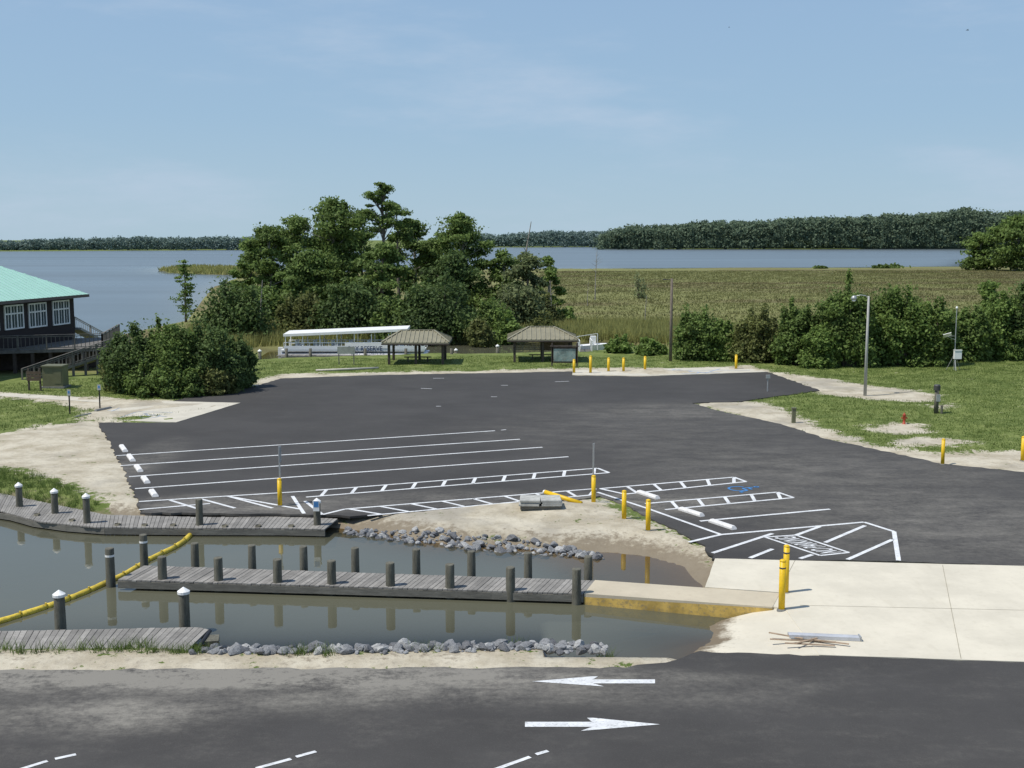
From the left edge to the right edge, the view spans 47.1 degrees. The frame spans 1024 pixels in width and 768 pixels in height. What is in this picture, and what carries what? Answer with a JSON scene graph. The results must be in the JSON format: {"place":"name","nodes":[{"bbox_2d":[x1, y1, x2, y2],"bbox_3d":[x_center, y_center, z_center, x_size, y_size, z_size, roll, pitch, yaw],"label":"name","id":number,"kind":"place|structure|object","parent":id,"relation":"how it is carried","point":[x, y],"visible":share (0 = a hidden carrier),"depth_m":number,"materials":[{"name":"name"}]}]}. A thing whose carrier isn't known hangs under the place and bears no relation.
{"place":"outdoors","nodes":[
{"label":"outdoors","id":0,"kind":"place"},
{"bbox_2d":[0,393,101,401],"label":"path","id":1,"kind":"structure","parent":0,"point":[56,398],"depth_m":74.36,"materials":[{"name":"concrete"}]},
{"bbox_2d":[0,247,996,657],"bbox_3d":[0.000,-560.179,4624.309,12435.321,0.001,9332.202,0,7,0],"label":"water","id":2,"kind":"structure","parent":0,"point":[38,567],"depth_m":37.94,"materials":[{"name":"liquid"}]},
{"bbox_2d":[0,533,192,623],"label":"containment boom","id":3,"kind":"object","parent":2,"relation":"on","point":[99,585],"visible":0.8,"depth_m":34.88,"materials":[{"name":"plastic"}]},
{"bbox_2d":[0,482,337,535],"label":"curved dock","id":4,"kind":"object","parent":2,"relation":"on","point":[53,514],"visible":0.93,"depth_m":42.12,"materials":[{"name":"grey wood"}]},
{"bbox_2d":[105,534,593,604],"bbox_3d":[-4.853,5.974,35.317,14.683,2.090,2.179,1,7,7],"label":"straight dock","id":5,"kind":"object","parent":2,"relation":"in","point":[277,579],"visible":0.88,"depth_m":34.83,"materials":[{"name":"grey wood"}]},
{"bbox_2d":[278,325,429,357],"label":"tour boat","id":6,"kind":"object","parent":2,"relation":"on","point":[374,347],"visible":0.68,"depth_m":103.69,"materials":[{"name":"metal"}]},
{"bbox_2d":[277,348,452,357],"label":"landing dock","id":7,"kind":"object","parent":2,"relation":"in","point":[286,354],"visible":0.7,"depth_m":102.39,"materials":[{"name":"grey wood"}]},
{"bbox_2d":[184,314,736,346],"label":"reeds","id":8,"kind":"object","parent":2,"relation":"on","point":[634,329],"visible":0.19,"depth_m":119.61,"materials":[{"name":"plant"}]},
{"bbox_2d":[577,336,606,349],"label":"skiff","id":9,"kind":"object","parent":2,"relation":"on","point":[594,345],"visible":0.47,"depth_m":106.89,"materials":[{"name":"white plastic"}]},
{"bbox_2d":[0,651,1023,767],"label":"road","id":10,"kind":"structure","parent":0,"point":[701,709],"depth_m":24.77,"materials":[{"name":"black asphalt"}]},
{"bbox_2d":[0,240,1023,669],"bbox_3d":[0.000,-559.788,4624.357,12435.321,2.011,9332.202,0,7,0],"label":"ground","id":11,"kind":"structure","parent":0,"point":[70,452],"depth_m":55.67,"materials":[{"name":"sand"}]},
{"bbox_2d":[26,368,41,390],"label":"wooden sign","id":12,"kind":"object","parent":11,"relation":"on","point":[33,377],"visible":1,"depth_m":77.95,"materials":[{"name":"brown wood"}]},
{"bbox_2d":[0,266,88,355],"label":"lodge","id":13,"kind":"structure","parent":11,"relation":"on","point":[30,305],"depth_m":93.33,"materials":[{"name":"green metal"}]},
{"bbox_2d":[3,304,24,329],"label":"window","id":14,"kind":"structure","parent":13,"relation":"in","point":[13,314],"depth_m":90.23,"materials":[{"name":"white plastic"}]},
{"bbox_2d":[28,302,47,327],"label":"window","id":15,"kind":"structure","parent":13,"relation":"in","point":[37,312],"depth_m":93.28,"materials":[{"name":"white plastic"}]},
{"bbox_2d":[52,300,69,325],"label":"window","id":16,"kind":"structure","parent":13,"relation":"in","point":[60,308],"depth_m":96.48,"materials":[{"name":"white plastic"}]},
{"bbox_2d":[41,364,70,388],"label":"utility cabinet","id":17,"kind":"object","parent":11,"relation":"on","point":[54,376],"visible":0.96,"depth_m":79.37,"materials":[{"name":"metal"}]},
{"bbox_2d":[0,324,119,373],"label":"elevated deck","id":18,"kind":"structure","parent":11,"relation":"on","point":[25,356],"depth_m":91.46,"materials":[{"name":"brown wood"}]},
{"bbox_2d":[21,336,130,379],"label":"access ramp","id":19,"kind":"structure","parent":11,"relation":"on","point":[73,366],"depth_m":86.80,"materials":[{"name":"wood"}]},
{"bbox_2d":[74,317,102,337],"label":"stair","id":20,"kind":"object","parent":11,"relation":"on","point":[80,331],"visible":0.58,"depth_m":101.29,"materials":[{"name":"wood"}]},
{"bbox_2d":[0,587,219,651],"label":"dock","id":21,"kind":"object","parent":11,"relation":"on","point":[185,631],"visible":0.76,"depth_m":30.07,"materials":[{"name":"grey wood"}]},
{"bbox_2d":[87,318,160,394],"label":"shrub","id":22,"kind":"object","parent":11,"relation":"on","point":[121,355],"visible":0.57,"depth_m":75.70,"materials":[{"name":"green plant"}]},
{"bbox_2d":[0,234,310,250],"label":"forest","id":23,"kind":"object","parent":11,"relation":"on","point":[161,243],"visible":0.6,"depth_m":1079.61,"materials":[{"name":"green plant"}]},
{"bbox_2d":[120,352,217,398],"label":"shrub","id":24,"kind":"object","parent":11,"relation":"on","point":[157,380],"visible":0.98,"depth_m":74.54,"materials":[{"name":"green plant"}]},
{"bbox_2d":[103,401,238,422],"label":"accessible pad","id":25,"kind":"object","parent":11,"relation":"on","point":[187,412],"visible":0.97,"depth_m":68.51,"materials":[{"name":"concrete"}]},
{"bbox_2d":[136,313,206,389],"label":"shrub","id":26,"kind":"object","parent":11,"relation":"on","point":[173,343],"visible":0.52,"depth_m":75.54,"materials":[{"name":"green plant"}]},
{"bbox_2d":[168,259,198,321],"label":"cypress tree","id":27,"kind":"object","parent":11,"relation":"on","point":[184,295],"visible":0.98,"depth_m":145.87,"materials":[{"name":"green plant"}]},
{"bbox_2d":[158,263,259,275],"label":"spit reeds","id":28,"kind":"object","parent":11,"relation":"on","point":[211,269],"visible":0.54,"depth_m":373.85,"materials":[{"name":"plant"}]},
{"bbox_2d":[179,317,252,391],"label":"shrub","id":29,"kind":"object","parent":11,"relation":"on","point":[212,352],"visible":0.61,"depth_m":76.37,"materials":[{"name":"green plant"}]},
{"bbox_2d":[191,363,241,395],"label":"shrub","id":30,"kind":"object","parent":11,"relation":"on","point":[223,385],"visible":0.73,"depth_m":75.57,"materials":[{"name":"green plant"}]},
{"bbox_2d":[181,275,283,340],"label":"shrub","id":31,"kind":"object","parent":11,"relation":"on","point":[238,310],"visible":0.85,"depth_m":114.67,"materials":[{"name":"green plant"}]},
{"bbox_2d":[223,331,264,387],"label":"shrub","id":32,"kind":"object","parent":11,"relation":"on","point":[240,345],"visible":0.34,"depth_m":79.13,"materials":[{"name":"green plant"}]},
{"bbox_2d":[225,236,263,292],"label":"broadleaf tree","id":33,"kind":"object","parent":11,"relation":"on","point":[245,273],"visible":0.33,"depth_m":153.87,"materials":[{"name":"green plant"}]},
{"bbox_2d":[231,222,305,295],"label":"broadleaf tree","id":34,"kind":"object","parent":11,"relation":"on","point":[269,238],"visible":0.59,"depth_m":137.89,"materials":[{"name":"green plant"}]},
{"bbox_2d":[255,282,285,324],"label":"shrub","id":35,"kind":"object","parent":11,"relation":"on","point":[272,298],"visible":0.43,"depth_m":125.66,"materials":[{"name":"green plant"}]},
{"bbox_2d":[260,214,329,305],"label":"broadleaf tree","id":36,"kind":"object","parent":11,"relation":"on","point":[290,234],"visible":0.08,"depth_m":145.44,"materials":[{"name":"green plant"}]},
{"bbox_2d":[263,290,328,333],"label":"shrub","id":37,"kind":"object","parent":11,"relation":"on","point":[292,316],"visible":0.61,"depth_m":119.83,"materials":[{"name":"green plant"}]},
{"bbox_2d":[272,246,345,305],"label":"broadleaf tree","id":38,"kind":"object","parent":11,"relation":"on","point":[312,278],"visible":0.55,"depth_m":128.75,"materials":[{"name":"green plant"}]},
{"bbox_2d":[0,466,620,657],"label":"bank grass","id":39,"kind":"structure","parent":11,"relation":"on","point":[3,472],"depth_m":29.12,"materials":[{"name":"plant"}]},
{"bbox_2d":[281,195,380,305],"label":"broadleaf tree","id":40,"kind":"object","parent":11,"relation":"on","point":[331,236],"visible":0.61,"depth_m":141.08,"materials":[{"name":"green plant"}]},
{"bbox_2d":[299,275,389,340],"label":"shrub","id":41,"kind":"object","parent":11,"relation":"on","point":[341,311],"visible":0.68,"depth_m":118.39,"materials":[{"name":"green plant"}]},
{"bbox_2d":[337,347,354,364],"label":"rules sign","id":42,"kind":"object","parent":11,"relation":"on","point":[345,350],"visible":1,"depth_m":94.14,"materials":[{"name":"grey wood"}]},
{"bbox_2d":[339,220,386,288],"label":"broadleaf tree","id":43,"kind":"object","parent":11,"relation":"on","point":[370,233],"visible":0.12,"depth_m":150.14,"materials":[{"name":"green plant"}]},
{"bbox_2d":[338,242,413,309],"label":"broadleaf tree","id":44,"kind":"object","parent":11,"relation":"on","point":[384,257],"visible":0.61,"depth_m":129.14,"materials":[{"name":"green plant"}]},
{"bbox_2d":[355,181,412,241],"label":"pine tree","id":45,"kind":"object","parent":11,"relation":"on","point":[377,197],"visible":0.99,"depth_m":133.57,"materials":[{"name":"green plant"}]},
{"bbox_2d":[359,292,414,341],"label":"shrub","id":46,"kind":"object","parent":11,"relation":"on","point":[382,318],"visible":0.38,"depth_m":117.04,"materials":[{"name":"green plant"}]},
{"bbox_2d":[384,203,416,295],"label":"pine tree","id":47,"kind":"object","parent":11,"relation":"on","point":[401,236],"visible":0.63,"depth_m":137.86,"materials":[{"name":"green plant"}]},
{"bbox_2d":[198,643,606,654],"bbox_3d":[-2.737,6.513,28.878,10.197,0.206,0.838,0,7,-2],"label":"rock rubble","id":48,"kind":"object","parent":11,"relation":"on","point":[404,651],"visible":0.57,"depth_m":28.67,"materials":[{"name":"stone"}]},
{"bbox_2d":[385,218,440,305],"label":"broadleaf tree","id":49,"kind":"object","parent":11,"relation":"on","point":[424,257],"visible":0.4,"depth_m":146.26,"materials":[{"name":"green plant"}]},
{"bbox_2d":[381,330,451,364],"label":"picnic shelter","id":50,"kind":"object","parent":11,"relation":"on","point":[415,338],"visible":0.98,"depth_m":94.08,"materials":[{"name":"beige metal"}]},
{"bbox_2d":[380,255,492,345],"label":"shrub","id":51,"kind":"object","parent":11,"relation":"on","point":[433,309],"visible":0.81,"depth_m":116.50,"materials":[{"name":"green plant"}]},
{"bbox_2d":[414,248,489,316],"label":"broadleaf tree","id":52,"kind":"object","parent":11,"relation":"on","point":[454,259],"visible":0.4,"depth_m":130.82,"materials":[{"name":"green plant"}]},
{"bbox_2d":[418,211,498,308],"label":"broadleaf tree","id":53,"kind":"object","parent":11,"relation":"on","point":[461,232],"visible":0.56,"depth_m":139.36,"materials":[{"name":"green plant"}]},
{"bbox_2d":[343,529,604,559],"bbox_3d":[-1.549,5.397,40.307,9.844,0.380,1.278,3,8,21],"label":"rock rubble","id":54,"kind":"object","parent":11,"relation":"on","point":[492,538],"visible":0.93,"depth_m":40.35,"materials":[{"name":"stone"}]},
{"bbox_2d":[463,316,500,347],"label":"shrub","id":55,"kind":"object","parent":11,"relation":"on","point":[480,333],"visible":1,"depth_m":113.60,"materials":[{"name":"green plant"}]},
{"bbox_2d":[470,296,509,330],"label":"shrub","id":56,"kind":"object","parent":11,"relation":"on","point":[486,309],"visible":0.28,"depth_m":119.26,"materials":[{"name":"green plant"}]},
{"bbox_2d":[483,248,523,300],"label":"broadleaf tree","id":57,"kind":"object","parent":11,"relation":"on","point":[504,260],"visible":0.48,"depth_m":138.40,"materials":[{"name":"green plant"}]},
{"bbox_2d":[487,307,524,344],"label":"shrub","id":58,"kind":"object","parent":11,"relation":"on","point":[505,324],"visible":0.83,"depth_m":116.49,"materials":[{"name":"green plant"}]},
{"bbox_2d":[493,274,553,325],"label":"shrub","id":59,"kind":"object","parent":11,"relation":"on","point":[524,305],"visible":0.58,"depth_m":126.94,"materials":[{"name":"green plant"}]},
{"bbox_2d":[499,251,549,303],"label":"broadleaf tree","id":60,"kind":"object","parent":11,"relation":"on","point":[526,265],"visible":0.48,"depth_m":134.30,"materials":[{"name":"green plant"}]},
{"bbox_2d":[451,230,606,246],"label":"forest","id":61,"kind":"object","parent":11,"relation":"on","point":[561,238],"visible":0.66,"depth_m":1490.26,"materials":[{"name":"green plant"}]},
{"bbox_2d":[520,504,560,509],"bbox_3d":[1.055,4.484,43.471,1.500,0.140,0.950,0,7,0],"label":"pallet","id":62,"kind":"object","parent":11,"relation":"on","point":[539,507],"visible":0.53,"depth_m":43.04,"materials":[{"name":"grey wood"}]},
{"bbox_2d":[520,495,539,501],"bbox_3d":[0.671,4.237,43.437,0.764,0.060,0.969,0,7,0],"label":"concrete slab","id":63,"kind":"object","parent":62,"relation":"on","point":[529,498],"depth_m":43.32,"materials":[{"name":"concrete"}]},
{"bbox_2d":[540,495,560,501],"bbox_3d":[1.423,4.236,43.451,0.761,0.060,0.966,0,7,0],"label":"concrete slab","id":64,"kind":"object","parent":62,"relation":"on","point":[550,498],"depth_m":43.32,"materials":[{"name":"concrete"}]},
{"bbox_2d":[507,326,578,361],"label":"picnic shelter","id":65,"kind":"object","parent":11,"relation":"on","point":[541,338],"visible":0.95,"depth_m":96.28,"materials":[{"name":"beige metal"}]},
{"bbox_2d":[526,311,567,328],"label":"shrub","id":66,"kind":"object","parent":11,"relation":"on","point":[542,321],"visible":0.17,"depth_m":119.83,"materials":[{"name":"green plant"}]},
{"bbox_2d":[539,292,564,323],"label":"shrub","id":67,"kind":"object","parent":11,"relation":"on","point":[554,309],"visible":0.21,"depth_m":132.86,"materials":[{"name":"green plant"}]},
{"bbox_2d":[539,255,567,308],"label":"broadleaf tree","id":68,"kind":"object","parent":11,"relation":"on","point":[550,271],"visible":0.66,"depth_m":147.34,"materials":[{"name":"green plant"}]},
{"bbox_2d":[98,371,1023,565],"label":"parking lot","id":69,"kind":"structure","parent":11,"relation":"on","point":[359,446],"depth_m":52.45,"materials":[{"name":"black asphalt"}]},
{"bbox_2d":[708,519,736,529],"bbox_3d":[7.386,4.913,41.251,0.216,0.120,1.322,-4,8,-29],"label":"wheel stop","id":70,"kind":"object","parent":69,"relation":"on","point":[723,524],"visible":1,"depth_m":41.09,"materials":[{"name":"concrete"}]},
{"bbox_2d":[543,490,582,502],"bbox_3d":[1.905,4.319,44.716,1.773,0.397,0.176,5,9,35],"label":"fallen bollard","id":71,"kind":"object","parent":11,"relation":"on","point":[563,497],"visible":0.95,"depth_m":44.59,"materials":[{"name":"yellow paint"}]},
{"bbox_2d":[550,343,578,366],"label":"notice board","id":72,"kind":"object","parent":11,"relation":"on","point":[564,354],"visible":0.89,"depth_m":92.66,"materials":[{"name":"grey wood"}]},
{"bbox_2d":[557,306,580,322],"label":"shrub","id":73,"kind":"object","parent":11,"relation":"on","point":[569,314],"visible":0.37,"depth_m":136.19,"materials":[{"name":"green plant"}]},
{"bbox_2d":[602,334,634,352],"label":"shrub","id":74,"kind":"object","parent":11,"relation":"on","point":[617,345],"visible":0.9,"depth_m":102.99,"materials":[{"name":"green plant"}]},
{"bbox_2d":[628,271,648,298],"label":"shrub","id":75,"kind":"object","parent":11,"relation":"on","point":[639,294],"visible":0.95,"depth_m":201.19,"materials":[{"name":"green plant"}]},
{"bbox_2d":[644,499,651,530],"bbox_3d":[4.693,4.563,40.482,0.255,1.226,0.255,0,7,0],"label":"bollard","id":76,"kind":"object","parent":11,"relation":"on","point":[648,514],"visible":0.98,"depth_m":40.41,"materials":[{"name":"yellow paint"}]},
{"bbox_2d":[630,336,668,355],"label":"shrub","id":77,"kind":"object","parent":11,"relation":"on","point":[649,347],"visible":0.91,"depth_m":101.31,"materials":[{"name":"green plant"}]},
{"bbox_2d":[663,278,672,360],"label":"utility pole","id":78,"kind":"object","parent":11,"relation":"on","point":[671,322],"visible":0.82,"depth_m":95.74,"materials":[{"name":"metal"}]},
{"bbox_2d":[572,367,765,375],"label":"pad","id":79,"kind":"object","parent":11,"relation":"on","point":[714,370],"visible":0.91,"depth_m":88.64,"materials":[{"name":"concrete"}]},
{"bbox_2d":[584,580,778,617],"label":"concrete walkway","id":80,"kind":"structure","parent":11,"relation":"on","point":[722,603],"depth_m":33.21,"materials":[{"name":"concrete"}]},
{"bbox_2d":[667,301,727,361],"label":"shrub","id":81,"kind":"object","parent":11,"relation":"on","point":[695,332],"visible":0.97,"depth_m":97.19,"materials":[{"name":"green plant"}]},
{"bbox_2d":[709,315,737,361],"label":"shrub","id":82,"kind":"object","parent":11,"relation":"on","point":[727,326],"visible":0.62,"depth_m":97.11,"materials":[{"name":"green plant"}]},
{"bbox_2d":[649,609,818,658],"bbox_3d":[4.322,7.069,30.430,6.800,1.515,3.817,0,7,0],"label":"boat ramp","id":83,"kind":"object","parent":11,"relation":"on","point":[747,633],"visible":0.42,"depth_m":30.49,"materials":[{"name":"concrete"}]},
{"bbox_2d":[724,303,778,362],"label":"shrub","id":84,"kind":"object","parent":11,"relation":"on","point":[753,338],"visible":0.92,"depth_m":95.07,"materials":[{"name":"green plant"}]},
{"bbox_2d":[531,269,1023,345],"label":"marsh grass","id":85,"kind":"structure","parent":11,"relation":"on","point":[942,278],"depth_m":252.73,"materials":[{"name":"plant"}]},
{"bbox_2d":[767,295,820,364],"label":"shrub","id":86,"kind":"object","parent":11,"relation":"on","point":[795,322],"visible":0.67,"depth_m":93.16,"materials":[{"name":"green plant"}]},
{"bbox_2d":[590,206,1023,249],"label":"forest","id":87,"kind":"object","parent":11,"relation":"on","point":[938,230],"visible":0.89,"depth_m":1169.35,"materials":[{"name":"plant"}]},
{"bbox_2d":[795,321,843,368],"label":"shrub","id":88,"kind":"object","parent":11,"relation":"on","point":[818,350],"visible":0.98,"depth_m":91.19,"materials":[{"name":"green plant"}]},
{"bbox_2d":[810,268,885,367],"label":"shrub","id":89,"kind":"object","parent":11,"relation":"on","point":[843,314],"visible":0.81,"depth_m":91.23,"materials":[{"name":"green plant"}]},
{"bbox_2d":[851,295,869,395],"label":"street lamp","id":90,"kind":"object","parent":11,"relation":"on","point":[853,298],"visible":0.95,"depth_m":75.18,"materials":[{"name":"metal"}]},
{"bbox_2d":[705,558,1023,661],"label":"concrete apron","id":91,"kind":"object","parent":11,"relation":"on","point":[958,612],"visible":0.89,"depth_m":32.42,"materials":[{"name":"concrete"}]},
{"bbox_2d":[777,559,785,611],"bbox_3d":[7.319,5.482,31.831,0.264,1.522,0.264,0,7,0],"label":"bollard","id":92,"kind":"object","parent":91,"relation":"on","point":[782,584],"visible":1,"depth_m":31.76,"materials":[{"name":"yellow paint"}]},
{"bbox_2d":[783,544,789,593],"bbox_3d":[7.785,5.296,33.363,0.255,1.515,0.255,0,7,0],"label":"bollard","id":93,"kind":"object","parent":91,"relation":"on","point":[786,552],"visible":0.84,"depth_m":33.27,"materials":[{"name":"yellow paint"}]},
{"bbox_2d":[787,632,861,641],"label":"metal beam","id":94,"kind":"structure","parent":91,"relation":"on","point":[840,637],"depth_m":29.51,"materials":[{"name":"metal"}]},
{"bbox_2d":[870,280,935,367],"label":"shrub","id":95,"kind":"object","parent":11,"relation":"on","point":[902,319],"visible":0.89,"depth_m":92.74,"materials":[{"name":"green plant"}]},
{"bbox_2d":[934,384,940,413],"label":"service post","id":96,"kind":"object","parent":11,"relation":"on","point":[937,388],"visible":0.97,"depth_m":67.83,"materials":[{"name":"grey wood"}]},
{"bbox_2d":[910,295,967,366],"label":"shrub","id":97,"kind":"object","parent":11,"relation":"on","point":[939,346],"visible":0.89,"depth_m":92.64,"materials":[{"name":"green plant"}]},
{"bbox_2d":[943,306,962,369],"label":"weather station","id":98,"kind":"object","parent":11,"relation":"on","point":[957,354],"visible":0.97,"depth_m":89.64,"materials":[{"name":"metal"}]},
{"bbox_2d":[952,304,995,361],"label":"shrub","id":99,"kind":"object","parent":11,"relation":"on","point":[975,331],"visible":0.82,"depth_m":95.69,"materials":[{"name":"green plant"}]},
{"bbox_2d":[955,231,1004,269],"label":"broadleaf tree","id":100,"kind":"object","parent":11,"relation":"on","point":[976,244],"visible":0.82,"depth_m":384.07,"materials":[{"name":"green plant"}]},
{"bbox_2d":[974,280,1001,312],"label":"broadleaf tree","id":101,"kind":"object","parent":11,"relation":"on","point":[987,287],"visible":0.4,"depth_m":112.50,"materials":[{"name":"green plant"}]},
{"bbox_2d":[982,287,1023,360],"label":"shrub","id":102,"kind":"object","parent":11,"relation":"on","point":[999,314],"visible":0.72,"depth_m":97.12,"materials":[{"name":"green plant"}]},
{"bbox_2d":[982,213,1023,270],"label":"broadleaf tree","id":103,"kind":"object","parent":11,"relation":"on","point":[1010,254],"visible":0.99,"depth_m":372.75,"materials":[{"name":"green plant"}]},
{"bbox_2d":[999,280,1023,360],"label":"shrub","id":104,"kind":"object","parent":11,"relation":"on","point":[1019,319],"visible":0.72,"depth_m":97.26,"materials":[{"name":"green plant"}]},
{"bbox_2d":[0,355,1023,452],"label":"lawn grass","id":105,"kind":"structure","parent":0,"point":[997,370],"depth_m":75.76,"materials":[{"name":"plant"}]},
{"bbox_2d":[0,0,1023,239],"label":"sky","id":106,"kind":"structure","parent":0,"point":[124,118],"materials":[{"name":"blue"}]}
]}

